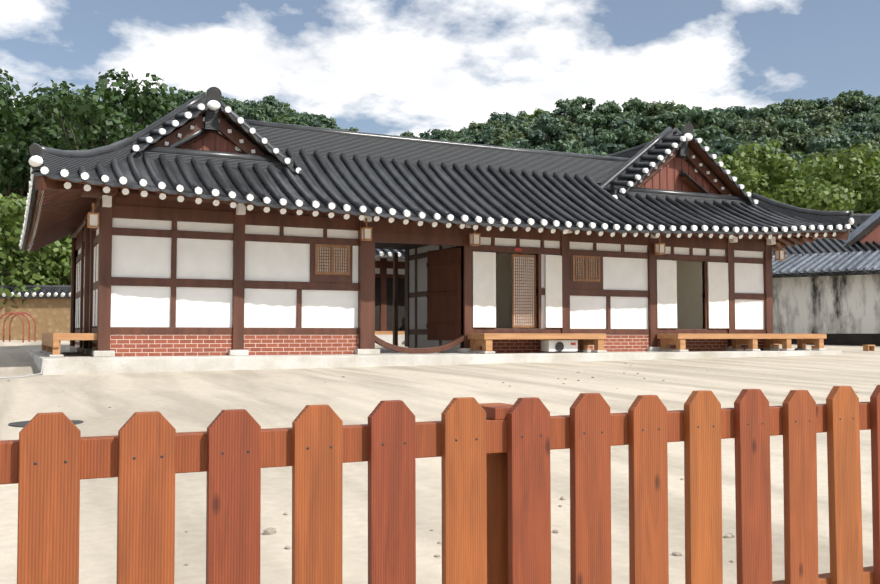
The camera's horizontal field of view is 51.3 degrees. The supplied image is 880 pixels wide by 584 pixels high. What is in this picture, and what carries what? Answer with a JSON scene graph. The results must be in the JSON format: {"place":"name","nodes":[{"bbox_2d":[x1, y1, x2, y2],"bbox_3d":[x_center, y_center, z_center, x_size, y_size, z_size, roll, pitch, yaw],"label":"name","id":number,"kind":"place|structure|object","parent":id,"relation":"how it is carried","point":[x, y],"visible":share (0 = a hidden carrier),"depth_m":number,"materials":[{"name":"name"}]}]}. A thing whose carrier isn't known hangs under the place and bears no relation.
{"place":"outdoors","nodes":[
{"label":"outdoors","id":0,"kind":"place"},
{"bbox_2d":[375,242,428,329],"bbox_3d":[-0.904,-0.346,23.235,15.100,2.595,9.150,1,-3,-25],"label":"dark hanok interior","id":1,"kind":"object","parent":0,"point":[401,299],"visible":0.09,"depth_m":27.93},
{"bbox_2d":[78,218,763,352],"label":"wall panels","id":2,"kind":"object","parent":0,"point":[140,257],"depth_m":17.11,"materials":[{"name":"paint"}]},
{"bbox_2d":[0,340,879,583],"bbox_3d":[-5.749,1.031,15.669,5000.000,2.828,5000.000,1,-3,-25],"label":"yard ground","id":3,"kind":"structure","parent":0,"point":[192,401],"depth_m":9.08,"materials":[{"name":"sand"}]},
{"bbox_2d":[0,312,35,342],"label":"bike rack hoops","id":4,"kind":"object","parent":3,"relation":"on","point":[21,313],"visible":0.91,"depth_m":28.22,"materials":[{"name":"paint"}]},
{"bbox_2d":[0,193,44,274],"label":"yard tree","id":5,"kind":"object","parent":3,"relation":"on","point":[10,230],"visible":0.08,"depth_m":32.02,"materials":[{"name":"green plant"}]},
{"bbox_2d":[0,297,70,339],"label":"garden stone wall","id":6,"kind":"structure","parent":3,"relation":"on","point":[50,315],"depth_m":29.82,"materials":[{"name":"stone"}]},
{"bbox_2d":[0,287,70,297],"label":"wall tile ends","id":7,"kind":"object","parent":6,"relation":"on","point":[53,293],"visible":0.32,"depth_m":29.71,"materials":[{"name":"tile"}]},
{"bbox_2d":[0,285,70,290],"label":"wall roof tiles","id":8,"kind":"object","parent":7,"relation":"on","point":[50,287],"depth_m":30.03,"materials":[{"name":"tile"}]},
{"bbox_2d":[0,193,71,308],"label":"yard tree","id":9,"kind":"object","parent":3,"relation":"on","point":[58,252],"visible":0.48,"depth_m":30.43,"materials":[{"name":"green plant"}]},
{"bbox_2d":[0,68,88,222],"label":"tree","id":10,"kind":"object","parent":3,"relation":"on","point":[32,128],"visible":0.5,"depth_m":58.91,"materials":[{"name":"green plant"}]},
{"bbox_2d":[18,248,70,284],"bbox_3d":[-12.531,-0.321,33.557,4.929,4.654,4.086,-1,-3,11],"label":"yard tree","id":11,"kind":"object","parent":3,"relation":"on","point":[67,280],"visible":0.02,"depth_m":32.32,"materials":[{"name":"green plant"}]},
{"bbox_2d":[8,420,83,427],"bbox_3d":[-3.516,1.180,8.188,0.620,0.026,0.620,1,-3,-25],"label":"manhole cover","id":12,"kind":"object","parent":3,"relation":"on","point":[22,424],"visible":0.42,"depth_m":8.11,"materials":[{"name":"metal"}]},
{"bbox_2d":[21,68,183,178],"bbox_3d":[-19.438,-6.215,56.901,11.989,15.435,13.528,2,-4,-43],"label":"tree","id":13,"kind":"object","parent":3,"relation":"on","point":[87,111],"visible":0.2,"depth_m":54.27,"materials":[{"name":"green plant"}]},
{"bbox_2d":[271,114,300,124],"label":"tree","id":14,"kind":"object","parent":3,"relation":"on","point":[284,118],"depth_m":66.06,"materials":[{"name":"green plant"}]},
{"bbox_2d":[28,335,841,374],"bbox_3d":[-0.633,1.514,22.695,17.300,0.920,10.700,1,-3,-25],"label":"stone foundation","id":15,"kind":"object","parent":3,"relation":"on","point":[71,360],"depth_m":16.54,"materials":[{"name":"stone"}]},
{"bbox_2d":[75,334,764,356],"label":"brick base wall","id":16,"kind":"structure","parent":15,"relation":"on","point":[201,344],"depth_m":17.09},
{"bbox_2d":[70,197,772,353],"bbox_3d":[-0.893,-0.084,23.200,15.400,3.080,9.500,1,-3,-25],"label":"timber frame","id":17,"kind":"object","parent":15,"relation":"on","point":[448,279],"visible":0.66,"depth_m":18.46,"materials":[{"name":"wood"}]},
{"bbox_2d":[19,127,210,251],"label":"roof trim","id":18,"kind":"structure","parent":17,"relation":"attached to","point":[32,202],"depth_m":17.20,"materials":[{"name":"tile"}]},
{"bbox_2d":[71,187,778,244],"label":"eave purlins","id":19,"kind":"object","parent":17,"relation":"attached to","point":[106,198],"visible":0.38,"depth_m":16.20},
{"bbox_2d":[75,214,783,327],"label":"door panels","id":20,"kind":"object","parent":17,"relation":"attached to","point":[484,289],"depth_m":19.57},
{"bbox_2d":[28,176,848,251],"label":"eave rafters","id":21,"kind":"object","parent":17,"relation":"attached to","point":[63,208],"visible":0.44,"depth_m":17.55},
{"bbox_2d":[29,87,853,227],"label":"roof ridges","id":22,"kind":"object","parent":17,"relation":"on","point":[603,171],"visible":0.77,"depth_m":19.59,"materials":[{"name":"tile"}]},
{"bbox_2d":[132,104,207,155],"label":"gable barge tiles","id":23,"kind":"object","parent":22,"relation":"attached to","point":[183,118],"visible":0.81,"depth_m":16.88,"materials":[{"name":"black ceramic"}]},
{"bbox_2d":[220,106,300,173],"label":"gable barge tiles","id":24,"kind":"object","parent":22,"relation":"attached to","point":[226,111],"visible":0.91,"depth_m":17.55,"materials":[{"name":"black ceramic"}]},
{"bbox_2d":[375,249,404,258],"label":"roof tiles","id":25,"kind":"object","parent":22,"relation":"attached to","point":[385,253],"depth_m":26.86,"materials":[{"name":"tile"}]},
{"bbox_2d":[34,147,852,234],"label":"roof slope","id":26,"kind":"structure","parent":22,"relation":"attached to","point":[433,192],"depth_m":18.47,"materials":[{"name":"tile"}]},
{"bbox_2d":[153,105,733,195],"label":"gable walls","id":27,"kind":"structure","parent":22,"relation":"attached to","point":[664,174],"depth_m":21.84,"materials":[{"name":"brown wood"}]},
{"bbox_2d":[603,136,686,198],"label":"gable barge tiles","id":28,"kind":"object","parent":22,"relation":"attached to","point":[647,164],"visible":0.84,"depth_m":21.71,"materials":[{"name":"black ceramic"}]},
{"bbox_2d":[688,138,757,205],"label":"gable barge tiles","id":29,"kind":"object","parent":22,"relation":"attached to","point":[730,184],"visible":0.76,"depth_m":22.61,"materials":[{"name":"black ceramic"}]},
{"bbox_2d":[679,170,822,247],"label":"trim","id":30,"kind":"structure","parent":22,"relation":"attached to","point":[689,181],"depth_m":22.47,"materials":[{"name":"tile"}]},
{"bbox_2d":[315,244,599,327],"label":"lattice windows","id":31,"kind":"structure","parent":17,"relation":"attached to","point":[584,273],"depth_m":19.41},
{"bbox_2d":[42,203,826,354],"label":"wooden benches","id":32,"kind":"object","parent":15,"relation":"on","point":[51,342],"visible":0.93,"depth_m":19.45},
{"bbox_2d":[0,385,879,583],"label":"picket fence","id":33,"kind":"object","parent":3,"relation":"on","point":[496,492],"visible":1,"depth_m":2.02,"materials":[{"name":"wood"}]},
{"bbox_2d":[7,363,875,565],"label":"yard pebbles","id":34,"kind":"object","parent":3,"relation":"on","point":[269,530],"visible":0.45,"depth_m":4.16,"materials":[{"name":"stone"}]},
{"bbox_2d":[715,142,860,213],"bbox_3d":[22.701,-4.456,61.910,9.221,11.342,8.771,0,-3,4],"label":"tree","id":35,"kind":"object","parent":3,"relation":"on","point":[815,194],"visible":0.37,"depth_m":60.43,"materials":[{"name":"green plant"}]},
{"bbox_2d":[730,154,865,200],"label":"tree","id":36,"kind":"object","parent":3,"relation":"on","point":[814,163],"visible":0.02,"depth_m":72.92,"materials":[{"name":"green plant"}]},
{"bbox_2d":[806,143,879,213],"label":"tree","id":37,"kind":"object","parent":3,"relation":"on","point":[858,178],"visible":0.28,"depth_m":63.61,"materials":[{"name":"green plant"}]},
{"bbox_2d":[842,209,879,247],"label":"gabled house","id":38,"kind":"structure","parent":3,"relation":"on","point":[864,228],"depth_m":34.80,"materials":[{"name":"tile"}]},
{"bbox_2d":[850,214,878,225],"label":"roof","id":39,"kind":"structure","parent":3,"relation":"on","point":[860,218],"depth_m":36.73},
{"bbox_2d":[0,0,879,136],"label":"sky","id":40,"kind":"structure","parent":0,"point":[387,67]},
{"bbox_2d":[429,248,577,351],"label":"hanok fittings","id":41,"kind":"object","parent":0,"point":[557,345],"visible":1,"depth_m":18.95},
{"bbox_2d":[496,253,702,328],"bbox_3d":[3.239,-0.040,21.143,6.890,1.888,1.864,1,-3,-25],"label":"doorway","id":42,"kind":"structure","parent":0,"point":[689,298],"depth_m":22.50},
{"bbox_2d":[772,270,879,345],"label":"old house walls","id":43,"kind":"structure","parent":0,"point":[840,309],"depth_m":27.77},
{"bbox_2d":[772,250,879,276],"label":"tiled roof","id":44,"kind":"structure","parent":43,"relation":"on","point":[822,263],"depth_m":28.71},
{"bbox_2d":[772,223,879,257],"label":"roof ridge","id":45,"kind":"structure","parent":0,"point":[818,246],"depth_m":34.35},
{"bbox_3d":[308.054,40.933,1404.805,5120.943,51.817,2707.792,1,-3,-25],"label":"forest hill","id":46,"kind":"structure","parent":0,"visible":0},
{"bbox_2d":[221,97,243,110],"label":"hill tree","id":47,"kind":"object","parent":46,"relation":"on","point":[235,105],"visible":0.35,"depth_m":197.99,"materials":[{"name":"green plant"}]},
{"bbox_2d":[241,108,266,121],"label":"hill tree","id":48,"kind":"object","parent":46,"relation":"on","point":[252,112],"visible":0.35,"depth_m":184.56,"materials":[{"name":"green plant"}]},
{"bbox_2d":[260,103,282,119],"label":"hill tree","id":49,"kind":"object","parent":46,"relation":"on","point":[266,108],"visible":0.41,"depth_m":202.10,"materials":[{"name":"green plant"}]},
{"bbox_2d":[268,107,298,119],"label":"hill tree","id":50,"kind":"object","parent":46,"relation":"on","point":[282,111],"visible":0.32,"depth_m":202.75,"materials":[{"name":"green plant"}]},
{"bbox_2d":[289,114,311,125],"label":"hill tree","id":51,"kind":"object","parent":46,"relation":"on","point":[304,120],"visible":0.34,"depth_m":199.80,"materials":[{"name":"green plant"}]},
{"bbox_2d":[300,112,322,126],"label":"hill tree","id":52,"kind":"object","parent":46,"relation":"on","point":[315,120],"visible":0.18,"depth_m":206.49,"materials":[{"name":"green plant"}]},
{"bbox_2d":[438,129,454,139],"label":"hill tree","id":53,"kind":"object","parent":46,"relation":"on","point":[444,134],"visible":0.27,"depth_m":209.45,"materials":[{"name":"green plant"}]},
{"bbox_2d":[458,121,480,143],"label":"hill tree","id":54,"kind":"object","parent":46,"relation":"on","point":[474,126],"visible":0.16,"depth_m":206.03,"materials":[{"name":"green plant"}]},
{"bbox_2d":[481,126,496,144],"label":"hill tree","id":55,"kind":"object","parent":46,"relation":"on","point":[488,131],"visible":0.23,"depth_m":198.43,"materials":[{"name":"green plant"}]},
{"bbox_2d":[489,112,516,123],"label":"hill tree","id":56,"kind":"object","parent":46,"relation":"on","point":[496,117],"visible":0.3,"depth_m":219.21,"materials":[{"name":"green plant"}]},
{"bbox_2d":[488,132,523,145],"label":"hill tree","id":57,"kind":"object","parent":46,"relation":"on","point":[499,139],"visible":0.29,"depth_m":179.47,"materials":[{"name":"green plant"}]},
{"bbox_2d":[492,121,530,147],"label":"hill tree","id":58,"kind":"object","parent":46,"relation":"on","point":[497,132],"visible":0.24,"depth_m":193.42,"materials":[{"name":"green plant"}]},
{"bbox_2d":[508,137,529,148],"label":"hill tree","id":59,"kind":"object","parent":46,"relation":"on","point":[521,143],"visible":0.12,"depth_m":171.41,"materials":[{"name":"green plant"}]},
{"bbox_2d":[517,123,545,147],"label":"hill tree","id":60,"kind":"object","parent":46,"relation":"on","point":[528,128],"visible":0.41,"depth_m":186.44,"materials":[{"name":"green plant"}]},
{"bbox_2d":[528,122,565,151],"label":"hill tree","id":61,"kind":"object","parent":46,"relation":"on","point":[538,135],"visible":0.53,"depth_m":182.71,"materials":[{"name":"green plant"}]},
{"bbox_2d":[535,114,571,144],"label":"hill tree","id":62,"kind":"object","parent":46,"relation":"on","point":[544,120],"visible":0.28,"depth_m":186.06,"materials":[{"name":"green plant"}]},
{"bbox_2d":[555,98,582,123],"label":"hill tree","id":63,"kind":"object","parent":46,"relation":"on","point":[573,107],"visible":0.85,"depth_m":202.59,"materials":[{"name":"green plant"}]},
{"bbox_2d":[554,138,583,151],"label":"hill tree","id":64,"kind":"object","parent":46,"relation":"on","point":[567,144],"visible":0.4,"depth_m":165.84,"materials":[{"name":"green plant"}]},
{"bbox_2d":[563,124,586,140],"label":"hill tree","id":65,"kind":"object","parent":46,"relation":"on","point":[575,129],"visible":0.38,"depth_m":181.46,"materials":[{"name":"green plant"}]},
{"bbox_2d":[575,96,595,115],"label":"hill tree","id":66,"kind":"object","parent":46,"relation":"on","point":[590,103],"visible":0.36,"depth_m":206.04,"materials":[{"name":"green plant"}]},
{"bbox_2d":[577,113,604,134],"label":"hill tree","id":67,"kind":"object","parent":46,"relation":"on","point":[587,121],"visible":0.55,"depth_m":183.57,"materials":[{"name":"green plant"}]},
{"bbox_2d":[590,132,618,154],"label":"hill tree","id":68,"kind":"object","parent":46,"relation":"on","point":[611,137],"visible":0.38,"depth_m":169.33,"materials":[{"name":"green plant"}]},
{"bbox_2d":[592,100,621,131],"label":"hill tree","id":69,"kind":"object","parent":46,"relation":"on","point":[610,108],"visible":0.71,"depth_m":185.69,"materials":[{"name":"green plant"}]},
{"bbox_2d":[588,143,625,154],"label":"hill tree","id":70,"kind":"object","parent":46,"relation":"on","point":[610,148],"visible":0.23,"depth_m":164.06,"materials":[{"name":"green plant"}]},
{"bbox_2d":[598,125,637,151],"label":"hill tree","id":71,"kind":"object","parent":46,"relation":"on","point":[631,141],"visible":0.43,"depth_m":169.79,"materials":[{"name":"green plant"}]},
{"bbox_2d":[600,118,637,149],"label":"hill tree","id":72,"kind":"object","parent":46,"relation":"on","point":[617,124],"visible":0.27,"depth_m":175.84,"materials":[{"name":"green plant"}]},
{"bbox_2d":[613,112,639,130],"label":"hill tree","id":73,"kind":"object","parent":46,"relation":"on","point":[624,115],"visible":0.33,"depth_m":185.21,"materials":[{"name":"green plant"}]},
{"bbox_2d":[617,130,651,149],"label":"hill tree","id":74,"kind":"object","parent":46,"relation":"on","point":[638,135],"visible":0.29,"depth_m":169.78,"materials":[{"name":"green plant"}]},
{"bbox_2d":[621,97,649,117],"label":"hill tree","id":75,"kind":"object","parent":46,"relation":"on","point":[640,105],"visible":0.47,"depth_m":190.81,"materials":[{"name":"green plant"}]},
{"bbox_2d":[623,113,651,146],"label":"hill tree","id":76,"kind":"object","parent":46,"relation":"on","point":[638,119],"visible":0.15,"depth_m":183.69,"materials":[{"name":"green plant"}]},
{"bbox_2d":[640,100,678,129],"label":"hill tree","id":77,"kind":"object","parent":46,"relation":"on","point":[656,108],"visible":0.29,"depth_m":192.01,"materials":[{"name":"green plant"}]},
{"bbox_2d":[651,109,689,132],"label":"hill tree","id":78,"kind":"object","parent":46,"relation":"on","point":[659,125],"visible":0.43,"depth_m":180.91,"materials":[{"name":"green plant"}]},
{"bbox_2d":[675,118,712,137],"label":"hill tree","id":79,"kind":"object","parent":46,"relation":"on","point":[701,125],"visible":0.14,"depth_m":175.82,"materials":[{"name":"green plant"}]},
{"bbox_2d":[681,125,716,141],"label":"hill tree","id":80,"kind":"object","parent":46,"relation":"on","point":[705,132],"visible":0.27,"depth_m":165.42,"materials":[{"name":"green plant"}]},
{"bbox_2d":[684,108,718,133],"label":"hill tree","id":81,"kind":"object","parent":46,"relation":"on","point":[696,115],"visible":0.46,"depth_m":172.54,"materials":[{"name":"green plant"}]},
{"bbox_2d":[708,142,743,159],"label":"hill tree","id":82,"kind":"object","parent":46,"relation":"on","point":[730,148],"visible":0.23,"depth_m":155.89,"materials":[{"name":"green plant"}]},
{"bbox_2d":[708,135,744,156],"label":"hill tree","id":83,"kind":"object","parent":46,"relation":"on","point":[718,143],"visible":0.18,"depth_m":160.83,"materials":[{"name":"green plant"}]},
{"bbox_2d":[714,112,739,132],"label":"hill tree","id":84,"kind":"object","parent":46,"relation":"on","point":[720,122],"visible":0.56,"depth_m":184.18,"materials":[{"name":"green plant"}]},
{"bbox_2d":[713,121,742,137],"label":"hill tree","id":85,"kind":"object","parent":46,"relation":"on","point":[731,128],"visible":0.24,"depth_m":175.33,"materials":[{"name":"green plant"}]},
{"bbox_2d":[719,106,749,120],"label":"hill tree","id":86,"kind":"object","parent":46,"relation":"on","point":[742,112],"visible":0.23,"depth_m":199.47,"materials":[{"name":"green plant"}]},
{"bbox_2d":[726,133,749,144],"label":"hill tree","id":87,"kind":"object","parent":46,"relation":"on","point":[740,138],"visible":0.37,"depth_m":170.57,"materials":[{"name":"green plant"}]},
{"bbox_2d":[733,146,778,163],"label":"hill tree","id":88,"kind":"object","parent":46,"relation":"on","point":[774,150],"visible":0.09,"depth_m":152.84,"materials":[{"name":"green plant"}]},
{"bbox_2d":[735,119,779,142],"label":"hill tree","id":89,"kind":"object","parent":46,"relation":"on","point":[746,127],"visible":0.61,"depth_m":171.95,"materials":[{"name":"green plant"}]},
{"bbox_2d":[748,104,776,119],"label":"hill tree","id":90,"kind":"object","parent":46,"relation":"on","point":[768,107],"visible":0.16,"depth_m":206.79,"materials":[{"name":"green plant"}]},
{"bbox_2d":[754,115,778,136],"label":"hill tree","id":91,"kind":"object","parent":46,"relation":"on","point":[772,119],"visible":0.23,"depth_m":194.82,"materials":[{"name":"green plant"}]},
{"bbox_2d":[754,108,780,119],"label":"hill tree","id":92,"kind":"object","parent":46,"relation":"on","point":[763,113],"visible":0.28,"depth_m":199.61,"materials":[{"name":"green plant"}]},
{"bbox_2d":[764,139,803,154],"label":"hill tree","id":93,"kind":"object","parent":46,"relation":"on","point":[776,144],"visible":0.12,"depth_m":159.10,"materials":[{"name":"green plant"}]},
{"bbox_2d":[770,118,800,152],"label":"hill tree","id":94,"kind":"object","parent":46,"relation":"on","point":[782,124],"visible":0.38,"depth_m":171.31,"materials":[{"name":"green plant"}]},
{"bbox_2d":[787,152,808,168],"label":"hill tree","id":95,"kind":"object","parent":46,"relation":"on","point":[799,157],"visible":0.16,"depth_m":153.07,"materials":[{"name":"green plant"}]},
{"bbox_2d":[779,131,819,154],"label":"hill tree","id":96,"kind":"object","parent":46,"relation":"on","point":[788,139],"visible":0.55,"depth_m":166.68,"materials":[{"name":"green plant"}]},
{"bbox_2d":[781,99,817,118],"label":"hill tree","id":97,"kind":"object","parent":46,"relation":"on","point":[796,107],"visible":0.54,"depth_m":207.66,"materials":[{"name":"green plant"}]},
{"bbox_2d":[797,125,839,151],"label":"hill tree","id":98,"kind":"object","parent":46,"relation":"on","point":[827,132],"visible":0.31,"depth_m":167.52,"materials":[{"name":"green plant"}]},
{"bbox_2d":[806,136,838,154],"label":"hill tree","id":99,"kind":"object","parent":46,"relation":"on","point":[820,145],"visible":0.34,"depth_m":159.43,"materials":[{"name":"green plant"}]},
{"bbox_2d":[812,97,832,109],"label":"hill tree","id":100,"kind":"object","parent":46,"relation":"on","point":[820,103],"visible":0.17,"depth_m":216.13,"materials":[{"name":"green plant"}]},
{"bbox_2d":[807,106,842,125],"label":"hill tree","id":101,"kind":"object","parent":46,"relation":"on","point":[826,112],"visible":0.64,"depth_m":193.16,"materials":[{"name":"green plant"}]},
{"bbox_2d":[807,148,844,160],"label":"hill tree","id":102,"kind":"object","parent":46,"relation":"on","point":[833,150],"visible":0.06,"depth_m":152.43,"materials":[{"name":"green plant"}]},
{"bbox_2d":[824,96,861,116],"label":"hill tree","id":103,"kind":"object","parent":46,"relation":"on","point":[842,104],"visible":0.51,"depth_m":209.94,"materials":[{"name":"green plant"}]},
{"bbox_2d":[831,134,868,152],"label":"hill tree","id":104,"kind":"object","parent":46,"relation":"on","point":[843,142],"visible":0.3,"depth_m":162.41,"materials":[{"name":"green plant"}]},
{"bbox_2d":[838,90,865,101],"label":"hill tree","id":105,"kind":"object","parent":46,"relation":"on","point":[847,95],"visible":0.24,"depth_m":224.61,"materials":[{"name":"green plant"}]},
{"bbox_2d":[840,122,868,133],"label":"hill tree","id":106,"kind":"object","parent":46,"relation":"on","point":[853,126],"visible":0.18,"depth_m":181.99,"materials":[{"name":"green plant"}]},
{"bbox_2d":[844,130,877,153],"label":"hill tree","id":107,"kind":"object","parent":46,"relation":"on","point":[851,134],"visible":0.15,"depth_m":166.54,"materials":[{"name":"green plant"}]},
{"bbox_2d":[852,113,879,130],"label":"hill tree","id":108,"kind":"object","parent":46,"relation":"on","point":[869,117],"visible":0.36,"depth_m":186.76,"materials":[{"name":"green plant"}]},
{"bbox_2d":[860,99,879,115],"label":"hill tree","id":109,"kind":"object","parent":46,"relation":"on","point":[871,103],"visible":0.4,"depth_m":205.88,"materials":[{"name":"green plant"}]},
{"bbox_2d":[862,120,879,143],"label":"hill tree","id":110,"kind":"object","parent":46,"relation":"on","point":[874,126],"visible":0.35,"depth_m":179.04,"materials":[{"name":"green plant"}]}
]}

